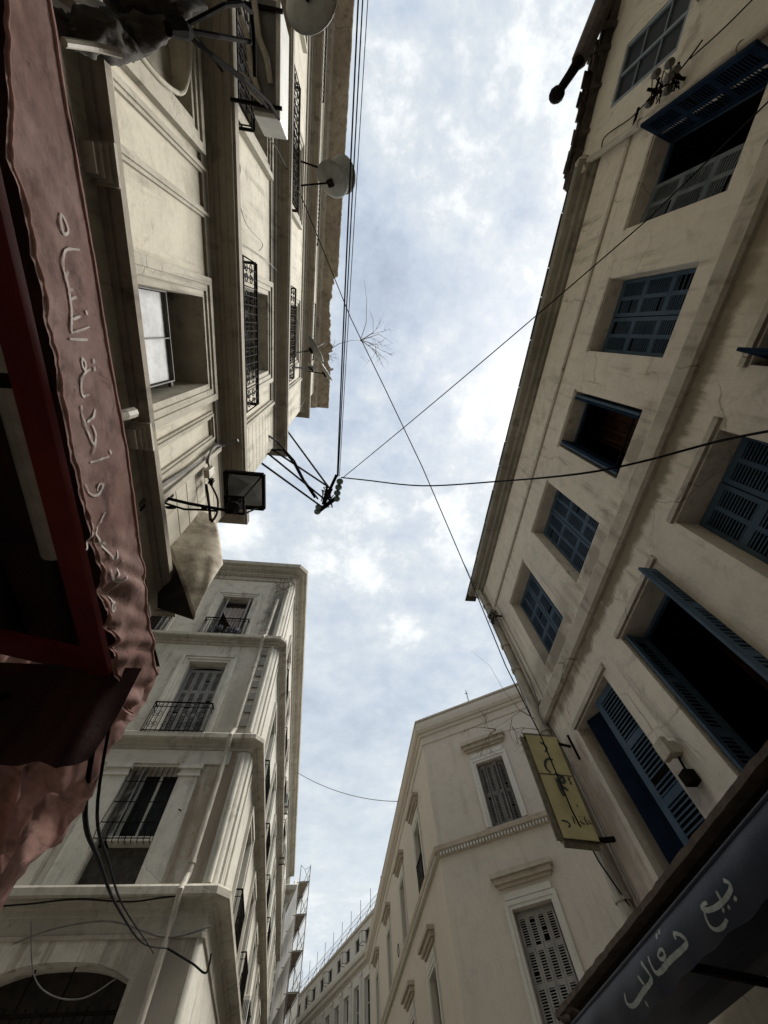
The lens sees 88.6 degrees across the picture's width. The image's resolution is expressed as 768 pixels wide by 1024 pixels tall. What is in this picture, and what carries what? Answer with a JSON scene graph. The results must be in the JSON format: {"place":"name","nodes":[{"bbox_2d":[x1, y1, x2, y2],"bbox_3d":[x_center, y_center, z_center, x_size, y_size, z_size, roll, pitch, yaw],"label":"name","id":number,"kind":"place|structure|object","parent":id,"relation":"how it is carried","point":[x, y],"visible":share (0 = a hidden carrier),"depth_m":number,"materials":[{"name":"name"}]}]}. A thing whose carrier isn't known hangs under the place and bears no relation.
{"place":"outdoors","nodes":[
{"label":"outdoors","id":0,"kind":"place"},
{"bbox_2d":[0,559,307,1023],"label":"apartment building","id":1,"kind":"structure","parent":0,"point":[200,778],"depth_m":8.95,"materials":[{"name":"grey paint"}]},
{"bbox_2d":[0,967,126,1023],"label":"doorway","id":2,"kind":"structure","parent":1,"relation":"in","point":[22,1001],"depth_m":6.38,"materials":[{"name":"black metal"}]},
{"bbox_2d":[30,921,114,1000],"bbox_3d":[-5.184,7.283,6.431,1.796,0.948,0.082,1,-65,-4],"label":"cable","id":3,"kind":"object","parent":1,"relation":"attached to","point":[45,991],"visible":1,"depth_m":6.15,"materials":[{"name":"grey rubber"}]},
{"bbox_2d":[3,896,175,906],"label":"cable","id":4,"kind":"object","parent":1,"relation":"attached to","point":[88,899],"visible":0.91,"depth_m":6.99,"materials":[{"name":"black rubber"}]},
{"bbox_2d":[12,920,210,944],"bbox_3d":[-4.617,7.213,6.786,3.137,0.267,0.128,5,-66,-6],"label":"cable","id":5,"kind":"object","parent":1,"relation":"attached to","point":[143,931],"visible":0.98,"depth_m":6.79,"materials":[{"name":"grey rubber"}]},
{"bbox_2d":[77,767,179,884],"bbox_3d":[-5.345,6.596,8.380,1.120,2.280,0.488,5,-66,-6],"label":"window","id":6,"kind":"structure","parent":1,"relation":"in","point":[127,851],"depth_m":8.36,"materials":[{"name":"black glass"}]},
{"bbox_2d":[150,616,165,629],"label":"window","id":7,"kind":"structure","parent":1,"relation":"in","point":[156,617],"depth_m":13.95,"materials":[{"name":"grey paint"}]},
{"bbox_2d":[167,947,211,973],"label":"cable","id":8,"kind":"object","parent":1,"relation":"attached to","point":[187,960],"visible":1,"depth_m":6.52,"materials":[{"name":"black rubber"}]},
{"bbox_2d":[159,666,224,731],"bbox_3d":[-5.456,5.469,11.329,1.140,2.500,0.090,5,-66,-6],"label":"window","id":9,"kind":"structure","parent":1,"relation":"in","point":[198,685],"depth_m":11.49,"materials":[{"name":"grey paint"}]},
{"bbox_2d":[208,598,251,633],"bbox_3d":[-5.583,3.847,14.322,1.176,2.300,0.547,5,-66,-6],"label":"window","id":10,"kind":"structure","parent":1,"relation":"in","point":[229,609],"depth_m":14.58,"materials":[{"name":"grey paint"}]},
{"bbox_2d":[242,995,250,1023],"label":"window","id":11,"kind":"structure","parent":1,"relation":"on","point":[246,1006],"depth_m":10.89,"materials":[{"name":"white metal"}]},
{"bbox_2d":[279,843,285,864],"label":"window","id":12,"kind":"structure","parent":1,"relation":"attached to","point":[284,852],"depth_m":19.04,"materials":[{"name":"white metal"}]},
{"bbox_2d":[272,579,295,594],"bbox_3d":[-4.046,2.933,15.839,1.176,1.185,0.781,5,-66,-6],"label":"weed","id":13,"kind":"object","parent":1,"relation":"on","point":[282,589],"visible":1,"depth_m":15.71,"materials":[{"name":"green plant"}]},
{"bbox_2d":[284,793,288,814],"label":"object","id":14,"kind":"object","parent":1,"relation":"attached to","point":[286,803],"visible":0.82,"depth_m":18.33,"materials":[{"name":"white metal"}]},
{"bbox_2d":[268,877,297,1023],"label":"apartment building","id":15,"kind":"structure","parent":0,"point":[290,889],"depth_m":26.34,"materials":[{"name":"paint"}]},
{"bbox_2d":[297,876,380,1023],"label":"apartment building","id":16,"kind":"structure","parent":0,"point":[336,990],"depth_m":24.96,"materials":[{"name":"beige paint"}]},
{"bbox_2d":[346,998,348,1023],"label":"window","id":17,"kind":"structure","parent":16,"relation":"in","point":[348,998],"depth_m":23.60,"materials":[{"name":"grey glass"}]},
{"bbox_2d":[347,950,349,962],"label":"window","id":18,"kind":"structure","parent":16,"relation":"in","point":[348,954],"depth_m":25.42,"materials":[{"name":"grey wood"}]},
{"bbox_2d":[356,987,358,1023],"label":"window","id":19,"kind":"structure","parent":16,"relation":"in","point":[357,991],"depth_m":22.85,"materials":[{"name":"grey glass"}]},
{"bbox_2d":[356,940,358,953],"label":"window","id":20,"kind":"structure","parent":16,"relation":"in","point":[357,943],"depth_m":24.86,"materials":[{"name":"grey wood"}]},
{"bbox_2d":[367,976,369,1023],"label":"window","id":21,"kind":"structure","parent":16,"relation":"in","point":[368,979],"depth_m":22.13,"materials":[{"name":"grey glass"}]},
{"bbox_2d":[217,0,599,991],"label":"sky","id":22,"kind":"structure","parent":0,"point":[464,147],"materials":[{"name":"blue"}]},
{"bbox_2d":[511,727,523,753],"bbox_3d":[2.517,3.980,6.886,0.510,0.511,0.591,5,-66,-6],"label":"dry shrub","id":23,"kind":"object","parent":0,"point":[517,738],"visible":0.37,"depth_m":6.97,"materials":[{"name":"brown plant"}]},
{"label":"street paving","id":24,"kind":"structure","parent":0,"visible":0},
{"bbox_2d":[59,0,354,616],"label":"apartment building","id":25,"kind":"structure","parent":24,"relation":"on","point":[212,321],"depth_m":4.61,"materials":[{"name":"beige paint"}]},
{"bbox_2d":[0,0,159,910],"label":"awning","id":26,"kind":"object","parent":25,"relation":"attached to","point":[79,665],"visible":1,"depth_m":1.29,"materials":[{"name":"red fabric"}]},
{"bbox_2d":[95,728,153,953],"bbox_3d":[-2.432,4.047,3.912,0.110,2.121,8.463,16,-67,-11],"label":"cable","id":27,"kind":"object","parent":26,"relation":"attached to","point":[97,813],"visible":0.98,"depth_m":1.54,"materials":[{"name":"black rubber"}]},
{"bbox_2d":[82,752,167,948],"bbox_3d":[-2.409,4.043,3.942,0.217,2.213,8.492,14,-67,-10],"label":"cable","id":28,"kind":"object","parent":26,"relation":"attached to","point":[88,835],"visible":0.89,"depth_m":1.82,"materials":[{"name":"black rubber"}]},
{"bbox_2d":[121,407,138,420],"bbox_3d":[-2.079,-0.752,3.071,0.165,0.329,0.088,5,-66,-6],"label":"cable duct","id":29,"kind":"object","parent":25,"relation":"attached to","point":[128,413],"visible":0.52,"depth_m":3.13,"materials":[{"name":"white plastic"}]},
{"bbox_2d":[138,286,174,387],"bbox_3d":[-2.362,-1.656,3.853,0.090,1.225,0.980,5,-66,-6],"label":"window","id":30,"kind":"structure","parent":25,"relation":"in","point":[154,307],"depth_m":4.11,"materials":[{"name":"white glass"}]},
{"bbox_2d":[139,439,238,506],"bbox_3d":[-2.190,-0.533,4.686,0.275,2.382,0.134,5,-66,-6],"label":"cable","id":31,"kind":"object","parent":25,"relation":"attached to","point":[169,481],"visible":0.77,"depth_m":4.45,"materials":[{"name":"grey plastic"}]},
{"bbox_2d":[157,511,222,619],"bbox_3d":[-2.223,0.514,4.421,0.862,1.900,0.351,5,-66,-6],"label":"metal hood","id":32,"kind":"object","parent":25,"relation":"attached to","point":[196,555],"visible":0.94,"depth_m":4.17,"materials":[{"name":"metal"}]},
{"bbox_2d":[204,466,214,484],"bbox_3d":[-2.275,-0.455,5.139,0.076,0.200,0.253,5,-66,-6],"label":"junction box","id":33,"kind":"object","parent":25,"relation":"attached to","point":[208,472],"visible":1,"depth_m":5.09,"materials":[{"name":"white plastic"}]},
{"bbox_2d":[205,484,211,520],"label":"cable","id":34,"kind":"object","parent":33,"relation":"hanging from","point":[208,501],"visible":0.88,"depth_m":5.00,"materials":[{"name":"black rubber"}]},
{"bbox_2d":[210,485,218,522],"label":"cable","id":35,"kind":"object","parent":33,"relation":"hanging from","point":[217,511],"visible":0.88,"depth_m":5.11,"materials":[{"name":"black rubber"}]},
{"bbox_2d":[207,444,221,465],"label":"cable","id":36,"kind":"object","parent":25,"relation":"attached to","point":[209,454],"visible":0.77,"depth_m":5.15,"materials":[{"name":"grey plastic"}]},
{"bbox_2d":[165,469,265,514],"bbox_3d":[-1.845,-0.145,4.312,0.940,1.040,0.465,5,-66,-6],"label":"floodlight","id":37,"kind":"object","parent":25,"relation":"attached to","point":[244,490],"visible":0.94,"depth_m":4.54,"materials":[{"name":"black metal"}]},
{"bbox_2d":[163,1,279,120],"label":"iron bracket","id":38,"kind":"object","parent":25,"relation":"attached to","point":[179,28],"visible":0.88,"depth_m":2.34,"materials":[{"name":"black metal"}]},
{"bbox_2d":[52,0,207,66],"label":"bundled cloth","id":39,"kind":"object","parent":38,"relation":"hanging from","point":[128,31],"visible":0.78,"depth_m":2.05,"materials":[{"name":"fabric"}]},
{"bbox_2d":[238,25,247,121],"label":"window","id":40,"kind":"structure","parent":25,"relation":"in","point":[242,65],"depth_m":6.33,"materials":[{"name":"grey paint"}]},
{"bbox_2d":[245,291,252,369],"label":"window","id":41,"kind":"structure","parent":25,"relation":"in","point":[249,316],"depth_m":7.92,"materials":[{"name":"grey paint"}]},
{"bbox_2d":[240,166,262,250],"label":"cable","id":42,"kind":"object","parent":25,"relation":"attached to","point":[246,223],"visible":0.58,"depth_m":5.67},
{"bbox_2d":[227,0,288,139],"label":"air conditioner","id":43,"kind":"object","parent":25,"relation":"attached to","point":[270,81],"visible":0.76,"depth_m":4.22,"materials":[{"name":"white metal"}]},
{"bbox_2d":[242,244,289,286],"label":"cable","id":44,"kind":"object","parent":25,"relation":"attached to","point":[261,256],"visible":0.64,"depth_m":6.95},
{"bbox_2d":[261,431,342,514],"bbox_3d":[-1.872,-1.410,10.161,1.088,3.242,2.254,-33,-67,11],"label":"insulator bracket","id":45,"kind":"object","parent":25,"relation":"attached to","point":[319,509],"visible":0.99,"depth_m":9.50,"materials":[{"name":"black metal"}]},
{"bbox_2d":[337,0,358,474],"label":"cable","id":46,"kind":"object","parent":45,"relation":"attached to","point":[348,224],"visible":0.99,"depth_m":7.71,"materials":[{"name":"black rubber"}]},
{"bbox_2d":[338,0,362,475],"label":"cable","id":47,"kind":"object","parent":45,"relation":"attached to","point":[350,224],"visible":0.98,"depth_m":7.85,"materials":[{"name":"black rubber"}]},
{"bbox_2d":[339,0,367,475],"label":"cable","id":48,"kind":"object","parent":45,"relation":"attached to","point":[354,223],"visible":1,"depth_m":7.86,"materials":[{"name":"black rubber"}]},
{"bbox_2d":[341,430,767,485],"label":"cable","id":49,"kind":"object","parent":45,"relation":"attached to","point":[694,447],"visible":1,"depth_m":4.82,"materials":[{"name":"black rubber"}]},
{"bbox_2d":[292,362,317,371],"bbox_3d":[-2.195,-4.041,11.155,0.443,2.571,0.320,5,-66,-6],"label":"satellite dish","id":50,"kind":"object","parent":25,"relation":"attached to","point":[311,368],"visible":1,"depth_m":11.99,"materials":[{"name":"grey paint"}]},
{"bbox_2d":[294,333,324,361],"bbox_3d":[-1.986,-4.530,10.948,0.726,2.253,0.564,23,-69,-14],"label":"satellite dish","id":51,"kind":"object","parent":25,"relation":"attached to","point":[313,348],"visible":1,"depth_m":11.35,"materials":[{"name":"grey paint"}]},
{"bbox_2d":[286,0,336,35],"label":"satellite dish","id":52,"kind":"object","parent":25,"relation":"attached to","point":[309,17],"visible":1,"depth_m":5.53,"materials":[{"name":"grey paint"}]},
{"bbox_2d":[308,363,333,380],"bbox_3d":[-2.046,-4.650,12.886,0.909,0.929,0.455,14,-67,-10],"label":"satellite dish","id":53,"kind":"object","parent":25,"relation":"attached to","point":[325,373],"visible":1,"depth_m":12.68,"materials":[{"name":"grey paint"}]},
{"bbox_2d":[301,159,347,197],"bbox_3d":[-1.342,-7.586,8.948,1.073,0.592,0.552,5,-66,-6],"label":"satellite dish","id":54,"kind":"object","parent":25,"relation":"attached to","point":[332,179],"visible":1,"depth_m":8.89,"materials":[{"name":"grey paint"}]},
{"bbox_2d":[301,153,355,194],"bbox_3d":[-1.201,-7.970,9.080,1.212,0.800,0.619,20,-68,-12],"label":"satellite dish","id":55,"kind":"object","parent":25,"relation":"attached to","point":[342,160],"visible":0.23,"depth_m":9.05,"materials":[{"name":"grey paint"}]},
{"bbox_2d":[331,282,392,365],"bbox_3d":[-0.464,-8.281,17.956,2.725,2.008,3.286,26,-69,-14],"label":"bare sapling","id":56,"kind":"object","parent":25,"relation":"on","point":[369,337],"visible":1,"depth_m":18.12,"materials":[{"name":"brown plant"}]},
{"bbox_2d":[195,35,630,906],"bbox_3d":[0.431,-1.145,6.998,0.354,9.466,10.438,-25,-66,8],"label":"cable","id":57,"kind":"object","parent":25,"relation":"attached to","point":[441,511],"visible":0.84,"depth_m":7.46,"materials":[{"name":"black rubber"}]},
{"bbox_2d":[272,865,310,1023],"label":"scaffold","id":58,"kind":"object","parent":24,"relation":"on","point":[286,1003],"visible":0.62,"depth_m":26.89,"materials":[{"name":"metal"}]},
{"bbox_2d":[365,683,624,1023],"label":"apartment building","id":59,"kind":"structure","parent":24,"relation":"on","point":[494,903],"depth_m":10.70,"materials":[{"name":"beige paint"}]},
{"bbox_2d":[292,769,398,801],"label":"cable","id":60,"kind":"object","parent":59,"relation":"attached to","point":[342,792],"visible":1,"depth_m":17.07,"materials":[{"name":"black rubber"}]},
{"bbox_2d":[416,834,424,890],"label":"window","id":61,"kind":"structure","parent":59,"relation":"in","point":[421,860],"depth_m":12.74,"materials":[{"name":"grey paint"}]},
{"bbox_2d":[435,979,441,1023],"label":"window","id":62,"kind":"structure","parent":59,"relation":"in","point":[436,979],"depth_m":10.46,"materials":[{"name":"grey paint"}]},
{"bbox_2d":[478,759,521,826],"bbox_3d":[3.460,8.402,11.782,0.780,1.740,0.533,5,-66,-6],"label":"window","id":63,"kind":"structure","parent":59,"relation":"in","point":[502,803],"depth_m":11.68,"materials":[{"name":"grey paint"}]},
{"bbox_2d":[514,902,578,1023],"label":"window","id":64,"kind":"structure","parent":59,"relation":"in","point":[550,964],"depth_m":8.65,"materials":[{"name":"grey paint"}]},
{"bbox_2d":[465,36,767,1023],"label":"apartment building","id":65,"kind":"structure","parent":24,"relation":"on","point":[629,604],"depth_m":5.42,"materials":[{"name":"beige paint"}]},
{"bbox_2d":[487,609,501,623],"bbox_3d":[2.633,2.523,9.524,0.382,0.267,0.314,39,-73,-19],"label":"line insulator","id":66,"kind":"object","parent":65,"relation":"attached to","point":[493,615],"visible":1,"depth_m":9.47,"materials":[{"name":"black metal"}]},
{"bbox_2d":[465,566,531,715],"bbox_3d":[2.578,2.573,9.747,0.060,5.458,0.127,-22,-66,7],"label":"cable","id":67,"kind":"object","parent":65,"relation":"attached to","point":[503,648],"visible":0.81,"depth_m":8.63,"materials":[{"name":"black rubber"}]},
{"bbox_2d":[463,653,538,758],"bbox_3d":[2.061,3.519,7.740,1.474,2.736,0.548,5,-66,-6],"label":"dry shrub","id":68,"kind":"object","parent":65,"relation":"attached to","point":[497,726],"visible":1,"depth_m":6.98,"materials":[{"name":"brown plant"}]},
{"bbox_2d":[520,572,562,652],"bbox_3d":[3.294,2.020,8.078,0.035,1.810,1.135,5,-66,-6],"label":"window","id":69,"kind":"structure","parent":65,"relation":"in","point":[543,615],"depth_m":8.16,"materials":[{"name":"blue paint"}]},
{"bbox_2d":[344,101,767,476],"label":"cable","id":70,"kind":"object","parent":65,"relation":"attached to","point":[735,133],"visible":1,"depth_m":5.98,"materials":[{"name":"black rubber"}]},
{"bbox_2d":[519,733,615,851],"bbox_3d":[2.693,4.113,5.945,0.844,1.666,0.221,-3,-65,-2],"label":"shop sign","id":71,"kind":"object","parent":65,"relation":"attached to","point":[569,831],"visible":0.88,"depth_m":5.77,"materials":[{"name":"metal"}]},
{"bbox_2d":[543,489,598,573],"bbox_3d":[3.513,0.325,7.306,0.035,1.810,1.125,5,-66,-6],"label":"window","id":72,"kind":"structure","parent":65,"relation":"in","point":[569,528],"depth_m":7.36,"materials":[{"name":"blue paint"}]},
{"bbox_2d":[561,394,729,484],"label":"window","id":73,"kind":"structure","parent":65,"relation":"in","point":[606,428],"depth_m":7.35,"materials":[{"name":"blue paint"}]},
{"bbox_2d":[602,268,696,357],"bbox_3d":[3.971,-2.906,5.853,0.120,2.000,1.100,5,-66,-6],"label":"window","id":74,"kind":"structure","parent":65,"relation":"in","point":[647,311],"depth_m":5.84,"materials":[{"name":"blue paint"}]},
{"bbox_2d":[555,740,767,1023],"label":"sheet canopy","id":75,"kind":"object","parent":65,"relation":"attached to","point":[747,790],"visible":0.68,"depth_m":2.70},
{"bbox_2d":[570,791,767,1023],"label":"awning","id":76,"kind":"object","parent":65,"relation":"attached to","point":[698,954],"visible":1,"depth_m":2.56,"materials":[{"name":"black fabric"}]},
{"bbox_2d":[653,736,701,786],"bbox_3d":[3.262,2.767,4.382,0.200,0.450,0.190,5,-66,-6],"label":"wall lamp","id":77,"kind":"object","parent":65,"relation":"attached to","point":[667,751],"visible":1,"depth_m":4.41,"materials":[{"name":"beige metal"}]},
{"bbox_2d":[587,636,767,864],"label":"window","id":78,"kind":"structure","parent":65,"relation":"in","point":[670,815],"depth_m":5.23,"materials":[{"name":"blue paint"}]},
{"bbox_2d":[625,567,767,770],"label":"window","id":79,"kind":"structure","parent":65,"relation":"in","point":[678,615],"depth_m":4.64,"materials":[{"name":"blue paint"}]},
{"bbox_2d":[640,39,767,222],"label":"window","id":80,"kind":"structure","parent":65,"relation":"in","point":[693,141],"depth_m":5.20,"materials":[{"name":"blue paint"}]},
{"bbox_2d":[699,437,767,563],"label":"window","id":81,"kind":"structure","parent":65,"relation":"in","point":[737,512],"depth_m":4.28,"materials":[{"name":"blue paint"}]},
{"bbox_2d":[736,347,767,358],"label":"window","id":82,"kind":"structure","parent":65,"relation":"in","point":[760,352],"depth_m":3.82,"materials":[{"name":"blue paint"}]},
{"bbox_2d":[563,0,767,191],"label":"apartment building","id":83,"kind":"structure","parent":24,"relation":"on","point":[637,43],"depth_m":6.08,"materials":[{"name":"grey paint"}]},
{"bbox_2d":[549,0,614,104],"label":"gutter pipe","id":84,"kind":"object","parent":83,"relation":"attached to","point":[597,17],"visible":0.99,"depth_m":6.70,"materials":[{"name":"metal"}]},
{"bbox_2d":[632,107,639,124],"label":"cable","id":85,"kind":"object","parent":83,"relation":"attached to","point":[636,115],"visible":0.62,"depth_m":6.05,"materials":[{"name":"black rubber"}]},
{"bbox_2d":[611,0,691,107],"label":"window","id":86,"kind":"structure","parent":83,"relation":"in","point":[659,39],"depth_m":5.95,"materials":[{"name":"blue glass"}]},
{"bbox_2d":[601,39,702,147],"bbox_3d":[3.866,-6.107,5.944,0.100,2.128,0.474,5,-66,-6],"label":"cable","id":87,"kind":"object","parent":83,"relation":"attached to","point":[644,103],"visible":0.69,"depth_m":6.01,"materials":[{"name":"black rubber"}]},
{"bbox_2d":[644,68,666,108],"bbox_3d":[3.790,-5.920,5.516,0.317,0.253,0.378,-42,-70,15],"label":"line insulator","id":88,"kind":"object","parent":83,"relation":"attached to","point":[656,90],"visible":0.94,"depth_m":5.50,"materials":[{"name":"black metal"}]},
{"bbox_2d":[661,57,685,95],"bbox_3d":[3.809,-5.737,5.194,0.384,0.256,0.303,37,-72,-18],"label":"line insulator","id":89,"kind":"object","parent":83,"relation":"attached to","point":[672,74],"visible":0.98,"depth_m":5.17,"materials":[{"name":"black metal"}]},
{"bbox_2d":[690,0,752,58],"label":"cable","id":90,"kind":"object","parent":83,"relation":"attached to","point":[722,28],"visible":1,"depth_m":4.64,"materials":[{"name":"black rubber"}]}
]}

